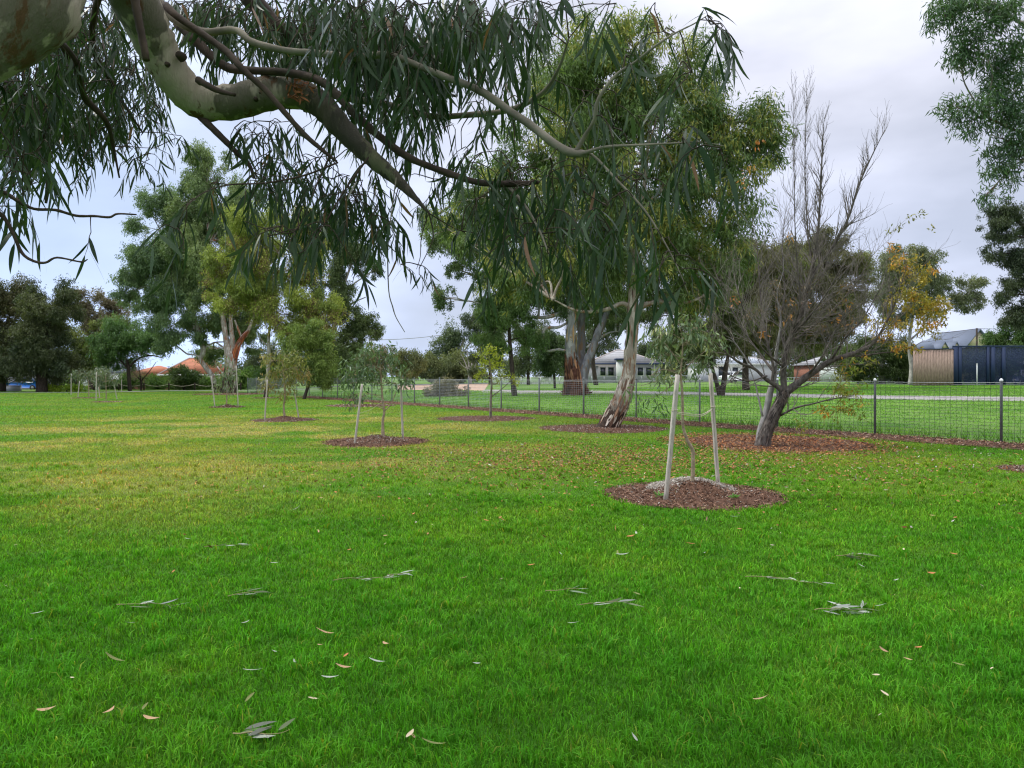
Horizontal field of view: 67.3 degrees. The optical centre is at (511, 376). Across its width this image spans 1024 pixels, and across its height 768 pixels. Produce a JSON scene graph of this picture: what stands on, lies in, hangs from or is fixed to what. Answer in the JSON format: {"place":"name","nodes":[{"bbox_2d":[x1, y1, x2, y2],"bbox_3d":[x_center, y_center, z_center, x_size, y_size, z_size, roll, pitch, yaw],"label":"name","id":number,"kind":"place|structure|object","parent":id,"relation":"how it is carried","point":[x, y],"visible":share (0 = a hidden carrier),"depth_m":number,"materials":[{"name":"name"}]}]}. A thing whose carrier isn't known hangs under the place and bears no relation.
{"place":"outdoors","nodes":[
{"label":"outdoors","id":0,"kind":"place"},
{"bbox_2d":[0,389,304,392],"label":"footpath","id":1,"kind":"structure","parent":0,"point":[140,391],"depth_m":84.92,"materials":[{"name":"concrete"}]},
{"bbox_2d":[133,357,223,389],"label":"house","id":2,"kind":"structure","parent":0,"point":[159,370],"depth_m":109.52,"materials":[{"name":"orange brick"}]},
{"bbox_2d":[397,384,486,390],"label":"dirt track","id":3,"kind":"structure","parent":0,"point":[421,387],"depth_m":88.99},
{"bbox_2d":[0,377,1023,767],"bbox_3d":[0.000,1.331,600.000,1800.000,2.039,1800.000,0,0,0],"label":"lawn","id":4,"kind":"structure","parent":0,"point":[452,441],"depth_m":9.26,"materials":[{"name":"green plant"}]},
{"bbox_2d":[6,385,21,390],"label":"wall","id":5,"kind":"structure","parent":4,"relation":"on","point":[13,387],"depth_m":81.85,"materials":[{"name":"grey"}]},
{"bbox_2d":[6,378,35,389],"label":"parked car","id":6,"kind":"object","parent":4,"relation":"on","point":[32,386],"visible":0.29,"depth_m":94.29,"materials":[{"name":"paint"}]},
{"bbox_2d":[0,270,46,391],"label":"tree","id":7,"kind":"object","parent":4,"relation":"on","point":[7,296],"visible":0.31,"depth_m":79.61,"materials":[{"name":"green plant"}]},
{"bbox_2d":[0,273,91,391],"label":"tree","id":8,"kind":"object","parent":4,"relation":"on","point":[38,351],"visible":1,"depth_m":76.56,"materials":[{"name":"green plant"}]},
{"bbox_2d":[47,380,91,391],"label":"hedge","id":9,"kind":"object","parent":4,"relation":"on","point":[66,387],"visible":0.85,"depth_m":78.71,"materials":[{"name":"green plant"}]},
{"bbox_2d":[67,367,99,396],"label":"sapling","id":10,"kind":"object","parent":4,"relation":"on","point":[80,376],"visible":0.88,"depth_m":59.85,"materials":[{"name":"green plant"}]},
{"bbox_2d":[65,314,131,384],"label":"tree","id":11,"kind":"object","parent":4,"relation":"on","point":[82,347],"visible":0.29,"depth_m":91.59,"materials":[{"name":"green plant"}]},
{"bbox_2d":[66,286,132,389],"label":"tree","id":12,"kind":"object","parent":4,"relation":"on","point":[108,303],"visible":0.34,"depth_m":103.21,"materials":[{"name":"green plant"}]},
{"bbox_2d":[84,365,125,399],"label":"sapling","id":13,"kind":"object","parent":4,"relation":"on","point":[100,379],"visible":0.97,"depth_m":51.99,"materials":[{"name":"green plant"}]},
{"bbox_2d":[83,362,126,389],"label":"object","id":14,"kind":"structure","parent":4,"relation":"on","point":[113,374],"depth_m":119.66,"materials":[{"name":"grey plant"}]},
{"bbox_2d":[84,311,161,390],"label":"tree","id":15,"kind":"object","parent":4,"relation":"on","point":[110,345],"visible":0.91,"depth_m":83.39,"materials":[{"name":"green plant"}]},
{"bbox_2d":[120,351,155,390],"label":"sapling","id":16,"kind":"object","parent":4,"relation":"on","point":[136,374],"visible":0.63,"depth_m":85.72,"materials":[{"name":"green plant"}]},
{"bbox_2d":[116,599,183,607],"bbox_3d":[-2.367,1.530,5.116,0.462,0.082,0.195,0,0,15],"label":"fallen twig","id":17,"kind":"object","parent":4,"relation":"on","point":[144,602],"visible":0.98,"depth_m":5.09,"materials":[{"name":"grey wood"}]},
{"bbox_2d":[68,383,241,389],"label":"rope fence","id":18,"kind":"object","parent":4,"relation":"on","point":[169,384],"visible":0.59,"depth_m":86.97,"materials":[{"name":"brown wood"}]},
{"bbox_2d":[106,172,222,391],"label":"gum tree","id":19,"kind":"object","parent":4,"relation":"on","point":[136,275],"visible":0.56,"depth_m":74.83,"materials":[{"name":"green plant"}]},
{"bbox_2d":[164,363,204,389],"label":"shrub","id":20,"kind":"object","parent":4,"relation":"on","point":[185,378],"visible":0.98,"depth_m":89.33,"materials":[{"name":"green plant"}]},
{"bbox_2d":[92,364,286,389],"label":"hedge","id":21,"kind":"object","parent":4,"relation":"on","point":[156,382],"visible":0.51,"depth_m":92.13,"materials":[{"name":"green plant"}]},
{"bbox_2d":[152,137,290,392],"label":"gum tree","id":22,"kind":"object","parent":4,"relation":"on","point":[237,332],"visible":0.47,"depth_m":73.74,"materials":[{"name":"green plant"}]},
{"bbox_2d":[209,404,237,407],"bbox_3d":[-14.403,1.482,39.011,1.686,0.177,1.954,0,0,0],"label":"mulch bed","id":23,"kind":"object","parent":4,"relation":"on","point":[228,405],"visible":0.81,"depth_m":38.70,"materials":[{"name":"brown wood"}]},
{"bbox_2d":[211,354,246,403],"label":"sapling","id":24,"kind":"object","parent":23,"relation":"on","point":[227,377],"visible":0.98,"depth_m":38.96,"materials":[{"name":"green plant"}]},
{"bbox_2d":[236,366,238,406],"bbox_3d":[-13.812,0.514,38.684,0.166,2.131,0.070,0,0,0],"label":"wooden stake","id":25,"kind":"object","parent":23,"relation":"on","point":[237,387],"visible":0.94,"depth_m":38.66,"materials":[{"name":"brown wood"}]},
{"bbox_2d":[190,393,263,394],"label":"mulch bed","id":26,"kind":"object","parent":4,"relation":"on","point":[231,393],"visible":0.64,"depth_m":66.69,"materials":[{"name":"red soil"}]},
{"bbox_2d":[228,588,270,595],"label":"fallen twig","id":27,"kind":"object","parent":4,"relation":"on","point":[250,590],"visible":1,"depth_m":5.36,"materials":[{"name":"green plant"}]},
{"bbox_2d":[233,718,294,737],"bbox_3d":[-1.030,1.497,3.264,0.263,0.034,0.150,0,0,-36],"label":"fallen twig","id":28,"kind":"object","parent":4,"relation":"on","point":[256,733],"visible":1,"depth_m":3.26,"materials":[{"name":"grey plant"}]},
{"bbox_2d":[239,340,302,386],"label":"tree","id":29,"kind":"object","parent":4,"relation":"on","point":[253,360],"visible":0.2,"depth_m":103.38,"materials":[{"name":"green plant"}]},
{"bbox_2d":[198,199,354,396],"bbox_3d":[-17.696,-6.017,58.586,11.784,15.285,7.303,0,0,0],"label":"gum tree","id":30,"kind":"object","parent":4,"relation":"on","point":[261,302],"visible":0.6,"depth_m":57.18,"materials":[{"name":"green plant"}]},
{"bbox_2d":[252,416,317,421],"bbox_3d":[-8.059,1.477,27.433,2.292,0.183,2.636,0,0,0],"label":"mulch bed","id":31,"kind":"object","parent":4,"relation":"on","point":[286,418],"visible":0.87,"depth_m":27.01,"materials":[{"name":"brown wood"}]},
{"bbox_2d":[264,380,267,419],"bbox_3d":[-8.579,0.876,26.838,0.160,1.544,0.061,0,0,0],"label":"wooden stake","id":32,"kind":"object","parent":31,"relation":"on","point":[266,400],"visible":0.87,"depth_m":26.82,"materials":[{"name":"brown wood"}]},
{"bbox_2d":[256,346,315,415],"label":"sapling","id":33,"kind":"object","parent":31,"relation":"on","point":[274,376],"visible":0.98,"depth_m":27.41,"materials":[{"name":"green plant"}]},
{"bbox_2d":[273,316,341,398],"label":"tree","id":34,"kind":"object","parent":4,"relation":"on","point":[319,363],"visible":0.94,"depth_m":52.56,"materials":[{"name":"green plant"}]},
{"bbox_2d":[299,347,364,383],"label":"tree","id":35,"kind":"object","parent":4,"relation":"on","point":[335,373],"visible":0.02,"depth_m":107.67,"materials":[{"name":"green plant"}]},
{"bbox_2d":[300,215,385,380],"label":"gum tree","id":36,"kind":"object","parent":4,"relation":"on","point":[356,327],"visible":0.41,"depth_m":87.30,"materials":[{"name":"green plant"}]},
{"bbox_2d":[328,404,394,406],"bbox_3d":[-8.077,1.533,41.017,3.706,0.030,3.980,0,0,0],"label":"mulch bed","id":37,"kind":"object","parent":4,"relation":"on","point":[356,406],"visible":0.56,"depth_m":40.76,"materials":[{"name":"brown wood"}]},
{"bbox_2d":[333,570,411,580],"bbox_3d":[-1.033,1.502,5.784,0.618,0.038,0.119,0,0,-15],"label":"fallen twig","id":38,"kind":"object","parent":4,"relation":"on","point":[387,576],"visible":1,"depth_m":5.77,"materials":[{"name":"beige wood"}]},
{"bbox_2d":[356,340,395,380],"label":"tree","id":39,"kind":"object","parent":4,"relation":"on","point":[373,358],"visible":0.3,"depth_m":104.07,"materials":[{"name":"green plant"}]},
{"bbox_2d":[0,0,752,350],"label":"overhanging gum","id":40,"kind":"object","parent":4,"relation":"on","point":[378,52],"visible":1,"depth_m":3.13,"materials":[{"name":"green plant"}]},
{"bbox_2d":[327,434,430,447],"bbox_3d":[-3.191,1.467,18.218,2.509,0.196,2.827,0,0,0],"label":"mulch bed","id":41,"kind":"object","parent":4,"relation":"on","point":[374,442],"visible":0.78,"depth_m":17.78,"materials":[{"name":"brown wood"}]},
{"bbox_2d":[354,384,362,442],"bbox_3d":[-3.510,0.906,17.560,0.237,1.481,0.060,0,0,0],"label":"wooden stake","id":42,"kind":"object","parent":41,"relation":"on","point":[358,414],"visible":0.87,"depth_m":17.54,"materials":[{"name":"brown wood"}]},
{"bbox_2d":[337,340,414,435],"bbox_3d":[-3.265,0.319,18.199,2.068,2.439,0.994,0,0,0],"label":"sapling","id":43,"kind":"object","parent":41,"relation":"on","point":[369,353],"visible":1,"depth_m":18.21,"materials":[{"name":"green plant"}]},
{"bbox_2d":[400,386,403,438],"bbox_3d":[-2.664,0.822,18.609,0.083,1.438,0.065,0,0,-29],"label":"wooden stake","id":44,"kind":"object","parent":41,"relation":"on","point":[402,426],"visible":0.79,"depth_m":18.59,"materials":[{"name":"brown wood"}]},
{"bbox_2d":[387,347,429,384],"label":"tree","id":45,"kind":"object","parent":4,"relation":"on","point":[416,359],"visible":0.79,"depth_m":99.65,"materials":[{"name":"green plant"}]},
{"bbox_2d":[404,346,484,383],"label":"tree","id":46,"kind":"object","parent":4,"relation":"on","point":[453,367],"visible":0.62,"depth_m":110.86,"materials":[{"name":"green plant"}]},
{"bbox_2d":[422,373,470,396],"bbox_3d":[-4.804,0.864,56.163,3.830,2.366,2.147,0,0,0],"label":"shrub","id":47,"kind":"object","parent":4,"relation":"on","point":[452,387],"visible":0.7,"depth_m":55.75,"materials":[{"name":"grey plant"}]},
{"bbox_2d":[424,309,507,370],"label":"gum tree","id":48,"kind":"object","parent":4,"relation":"on","point":[452,338],"visible":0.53,"depth_m":124.14,"materials":[{"name":"green plant"}]},
{"bbox_2d":[461,353,475,383],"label":"dead tree","id":49,"kind":"object","parent":4,"relation":"on","point":[470,381],"visible":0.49,"depth_m":107.92,"materials":[{"name":"grey wood"}]},
{"bbox_2d":[62,339,885,386],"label":"distant trees","id":50,"kind":"object","parent":4,"relation":"on","point":[684,374],"visible":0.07,"depth_m":131.40,"materials":[{"name":"green plant"}]},
{"bbox_2d":[463,329,507,383],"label":"tree","id":51,"kind":"object","parent":4,"relation":"on","point":[472,371],"visible":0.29,"depth_m":103.82,"materials":[{"name":"green plant"}]},
{"bbox_2d":[437,416,535,421],"bbox_3d":[-0.894,1.543,28.538,3.743,0.010,4.040,0,0,0],"label":"mulch bed","id":52,"kind":"object","parent":4,"relation":"on","point":[470,418],"visible":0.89,"depth_m":28.27,"materials":[{"name":"brown wood"}]},
{"bbox_2d":[472,343,519,417],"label":"sapling","id":53,"kind":"object","parent":52,"relation":"on","point":[487,362],"visible":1,"depth_m":28.96,"materials":[{"name":"green plant"}]},
{"bbox_2d":[465,256,552,395],"bbox_3d":[-0.258,-4.058,55.257,5.980,11.051,4.801,0,0,-28],"label":"sheoak tree","id":54,"kind":"object","parent":4,"relation":"on","point":[535,340],"visible":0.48,"depth_m":54.58,"materials":[{"name":"green plant"}]},
{"bbox_2d":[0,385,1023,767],"bbox_3d":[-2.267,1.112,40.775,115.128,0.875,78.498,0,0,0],"label":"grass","id":55,"kind":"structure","parent":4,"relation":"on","point":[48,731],"depth_m":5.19,"materials":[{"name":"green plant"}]},
{"bbox_2d":[502,315,550,384],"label":"tree","id":56,"kind":"object","parent":4,"relation":"on","point":[519,366],"visible":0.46,"depth_m":95.41,"materials":[{"name":"green plant"}]},
{"bbox_2d":[492,377,562,384],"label":"picket fence","id":57,"kind":"object","parent":4,"relation":"on","point":[521,380],"visible":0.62,"depth_m":100.01,"materials":[{"name":"white paint"}]},
{"bbox_2d":[416,200,647,395],"bbox_3d":[2.196,-6.243,58.517,18.230,16.553,12.344,0,0,0],"label":"gum tree","id":58,"kind":"object","parent":4,"relation":"on","point":[577,365],"visible":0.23,"depth_m":54.72,"materials":[{"name":"green plant"}]},
{"bbox_2d":[47,431,1023,548],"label":"leaf litter","id":59,"kind":"object","parent":4,"relation":"on","point":[786,440],"visible":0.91,"depth_m":14.51,"materials":[{"name":"brown plant"}]},
{"bbox_2d":[76,393,1023,509],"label":"bark mulch","id":60,"kind":"object","parent":4,"relation":"on","point":[682,479],"visible":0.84,"depth_m":17.46,"materials":[{"name":"brown wood"}]},
{"bbox_2d":[529,327,576,387],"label":"tree","id":61,"kind":"object","parent":4,"relation":"on","point":[548,364],"visible":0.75,"depth_m":74.43,"materials":[{"name":"green plant"}]},
{"bbox_2d":[545,585,587,593],"bbox_3d":[0.414,1.506,5.412,0.312,0.029,0.189,0,0,-33],"label":"fallen twig","id":62,"kind":"object","parent":4,"relation":"on","point":[571,588],"visible":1,"depth_m":5.41,"materials":[{"name":"grey wood"}]},
{"bbox_2d":[560,306,623,384],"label":"tree","id":63,"kind":"object","parent":4,"relation":"on","point":[594,373],"visible":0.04,"depth_m":91.78,"materials":[{"name":"green plant"}]},
{"bbox_2d":[563,323,621,366],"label":"tree","id":64,"kind":"object","parent":4,"relation":"on","point":[611,343],"visible":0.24,"depth_m":130.99,"materials":[{"name":"green plant"}]},
{"bbox_2d":[542,424,666,432],"bbox_3d":[2.740,1.528,22.946,3.888,0.040,3.978,0,0,0],"label":"mulch bed","id":65,"kind":"object","parent":4,"relation":"on","point":[608,428],"visible":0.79,"depth_m":22.51,"materials":[{"name":"brown wood"}]},
{"bbox_2d":[577,597,643,606],"bbox_3d":[0.643,1.509,5.091,0.425,0.045,0.198,0,0,-15],"label":"fallen twig","id":66,"kind":"object","parent":4,"relation":"on","point":[617,599],"visible":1,"depth_m":5.12,"materials":[{"name":"grey wood"}]},
{"bbox_2d":[418,1,804,426],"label":"gum tree","id":67,"kind":"object","parent":4,"relation":"on","point":[712,120],"visible":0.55,"depth_m":22.96,"materials":[{"name":"green plant"}]},
{"bbox_2d":[588,349,664,382],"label":"house","id":68,"kind":"structure","parent":4,"relation":"on","point":[609,364],"depth_m":110.00,"materials":[{"name":"grey tile"}]},
{"bbox_2d":[600,367,605,375],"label":"window","id":69,"kind":"structure","parent":68,"relation":"in","point":[602,369],"depth_m":109.94,"materials":[{"name":"black glass"}]},
{"bbox_2d":[608,367,613,375],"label":"window","id":70,"kind":"structure","parent":68,"relation":"in","point":[610,369],"depth_m":109.94,"materials":[{"name":"black glass"}]},
{"bbox_2d":[637,367,643,375],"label":"window","id":71,"kind":"structure","parent":68,"relation":"in","point":[640,370],"depth_m":109.94,"materials":[{"name":"black glass"}]},
{"bbox_2d":[646,367,651,375],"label":"window","id":72,"kind":"structure","parent":68,"relation":"in","point":[648,372],"depth_m":109.94,"materials":[{"name":"black glass"}]},
{"bbox_2d":[247,377,1023,444],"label":"wire fence","id":73,"kind":"object","parent":4,"relation":"on","point":[1001,395],"visible":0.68,"depth_m":23.97,"materials":[{"name":"metal"}]},
{"bbox_2d":[591,375,690,382],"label":"rail fence","id":74,"kind":"object","parent":4,"relation":"on","point":[643,377],"visible":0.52,"depth_m":104.01,"materials":[{"name":"metal"}]},
{"bbox_2d":[306,397,1023,449],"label":"mulch strip","id":75,"kind":"object","parent":4,"relation":"on","point":[858,436],"visible":0.38,"depth_m":21.19,"materials":[{"name":"brown wood"}]},
{"bbox_2d":[637,319,693,377],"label":"tree","id":76,"kind":"object","parent":4,"relation":"on","point":[642,349],"visible":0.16,"depth_m":130.80,"materials":[{"name":"green plant"}]},
{"bbox_2d":[606,480,785,510],"bbox_3d":[2.362,1.452,10.014,2.330,0.221,2.345,0,0,0],"label":"mulch bed","id":77,"kind":"object","parent":4,"relation":"on","point":[727,500],"visible":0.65,"depth_m":9.62,"materials":[{"name":"brown wood"}]},
{"bbox_2d":[663,374,679,499],"bbox_3d":[1.964,0.793,9.493,0.212,1.641,0.064,0,0,0],"label":"wooden stake","id":78,"kind":"object","parent":77,"relation":"on","point":[671,437],"visible":0.93,"depth_m":9.48,"materials":[{"name":"brown wood"}]},
{"bbox_2d":[672,406,715,416],"bbox_3d":[2.327,0.460,9.972,0.168,0.135,1.222,0,0,38],"label":"rope tie","id":79,"kind":"object","parent":78,"relation":"attached to","point":[694,414],"visible":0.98,"depth_m":10.09,"materials":[{"name":"fabric"}]},
{"bbox_2d":[622,312,735,480],"bbox_3d":[2.207,0.311,10.076,1.458,2.362,0.795,0,0,0],"label":"sapling","id":80,"kind":"object","parent":77,"relation":"on","point":[691,340],"visible":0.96,"depth_m":10.03,"materials":[{"name":"green plant"}]},
{"bbox_2d":[654,491,739,497],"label":"weeds","id":81,"kind":"object","parent":77,"relation":"on","point":[662,494],"visible":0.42,"depth_m":9.55,"materials":[{"name":"green plant"}]},
{"bbox_2d":[708,373,719,481],"bbox_3d":[2.733,0.743,10.393,0.164,1.582,0.058,0,0,0],"label":"wooden stake","id":82,"kind":"object","parent":77,"relation":"on","point":[713,421],"visible":0.86,"depth_m":10.38,"materials":[{"name":"brown wood"}]},
{"bbox_2d":[639,278,768,395],"bbox_3d":[12.144,-2.572,49.818,8.689,8.224,4.188,0,0,0],"label":"tree","id":83,"kind":"object","parent":4,"relation":"on","point":[734,328],"visible":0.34,"depth_m":49.45,"materials":[{"name":"green plant"}]},
{"bbox_2d":[718,372,741,381],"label":"parked car","id":84,"kind":"object","parent":4,"relation":"on","point":[729,376],"visible":0.3,"depth_m":105.21,"materials":[{"name":"paint"}]},
{"bbox_2d":[686,356,778,380],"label":"house","id":85,"kind":"structure","parent":4,"relation":"on","point":[734,368],"depth_m":118.00,"materials":[{"name":"white paint"}]},
{"bbox_2d":[691,348,799,368],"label":"tree","id":86,"kind":"object","parent":4,"relation":"on","point":[762,353],"visible":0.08,"depth_m":137.55,"materials":[{"name":"green plant"}]},
{"bbox_2d":[684,434,877,451],"bbox_3d":[6.265,1.528,18.220,4.195,0.040,4.956,0,0,0],"label":"mulch bed","id":87,"kind":"object","parent":4,"relation":"on","point":[791,445],"visible":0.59,"depth_m":17.48,"materials":[{"name":"brown wood"}]},
{"bbox_2d":[678,70,964,445],"bbox_3d":[6.792,-2.707,17.018,6.972,8.722,3.474,0,0,0],"label":"bare tree","id":88,"kind":"object","parent":87,"relation":"on","point":[770,417],"visible":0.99,"depth_m":17.12,"materials":[{"name":"brown plant"}]},
{"bbox_2d":[745,576,834,584],"bbox_3d":[2.068,1.510,5.730,0.623,0.038,0.155,0,0,26],"label":"fallen twig","id":89,"kind":"object","parent":4,"relation":"on","point":[786,578],"visible":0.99,"depth_m":5.72,"materials":[{"name":"grey wood"}]},
{"bbox_2d":[703,223,884,389],"bbox_3d":[21.863,-5.560,63.116,15.858,13.478,10.279,0,0,0],"label":"tree","id":90,"kind":"object","parent":4,"relation":"on","point":[775,327],"visible":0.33,"depth_m":61.12,"materials":[{"name":"green plant"}]},
{"bbox_2d":[780,343,844,363],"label":"tree","id":91,"kind":"object","parent":4,"relation":"on","point":[810,357],"visible":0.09,"depth_m":136.93,"materials":[{"name":"green plant"}]},
{"bbox_2d":[787,377,848,381],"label":"rail fence","id":92,"kind":"object","parent":4,"relation":"on","point":[817,379],"visible":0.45,"depth_m":99.98,"materials":[{"name":"metal"}]},
{"bbox_2d":[792,354,852,380],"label":"house","id":93,"kind":"structure","parent":4,"relation":"on","point":[804,369],"depth_m":114.64,"materials":[{"name":"white brick"}]},
{"bbox_2d":[814,600,878,614],"bbox_3d":[2.175,1.509,5.038,0.455,0.051,0.266,0,0,-7],"label":"fallen twig","id":94,"kind":"object","parent":4,"relation":"on","point":[840,606],"visible":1,"depth_m":4.99,"materials":[{"name":"grey plant"}]},
{"bbox_2d":[836,553,880,559],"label":"fallen twig","id":95,"kind":"object","parent":4,"relation":"on","point":[849,555],"visible":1,"depth_m":6.49,"materials":[{"name":"grey plant"}]},
{"bbox_2d":[816,329,916,383],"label":"tree","id":96,"kind":"object","parent":4,"relation":"on","point":[898,366],"visible":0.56,"depth_m":83.13,"materials":[{"name":"green plant"}]},
{"bbox_2d":[858,372,902,383],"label":"rail fence","id":97,"kind":"object","parent":4,"relation":"on","point":[886,381],"visible":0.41,"depth_m":84.02,"materials":[{"name":"metal"}]},
{"bbox_2d":[867,242,994,383],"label":"gum tree","id":98,"kind":"object","parent":4,"relation":"on","point":[960,299],"visible":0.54,"depth_m":75.43,"materials":[{"name":"yellow plant"}]},
{"bbox_2d":[913,349,952,385],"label":"timber wall","id":99,"kind":"structure","parent":4,"relation":"on","point":[932,365],"depth_m":71.97,"materials":[{"name":"brown wood"}]},
{"bbox_2d":[916,328,984,348],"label":"house","id":100,"kind":"structure","parent":4,"relation":"on","point":[967,338],"depth_m":118.43,"materials":[{"name":"white metal"}]},
{"bbox_2d":[919,0,1023,211],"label":"gum tree","id":101,"kind":"object","parent":4,"relation":"on","point":[998,13],"visible":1,"depth_m":13.44,"materials":[{"name":"green plant"}]},
{"bbox_2d":[952,346,1023,384],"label":"enclosure","id":102,"kind":"object","parent":4,"relation":"on","point":[997,363],"visible":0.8,"depth_m":72.19,"materials":[{"name":"blue metal"}]},
{"bbox_2d":[975,194,1023,332],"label":"tree","id":103,"kind":"object","parent":4,"relation":"on","point":[1003,218],"visible":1,"depth_m":47.72,"materials":[{"name":"green plant"}]},
{"bbox_2d":[976,324,1023,345],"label":"tree","id":104,"kind":"object","parent":4,"relation":"on","point":[1002,336],"visible":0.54,"depth_m":91.47,"materials":[{"name":"green plant"}]},
{"bbox_2d":[0,0,1023,376],"label":"sky","id":105,"kind":"structure","parent":0,"point":[862,55],"materials":[{"name":"white"}]},
{"bbox_2d":[297,380,889,388],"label":"street","id":106,"kind":"structure","parent":0,"point":[506,383],"depth_m":111.67,"materials":[{"name":"grey asphalt"}]},
{"bbox_2d":[485,390,1023,400],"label":"path","id":107,"kind":"structure","parent":0,"point":[899,397],"depth_m":46.57,"materials":[{"name":"concrete"}]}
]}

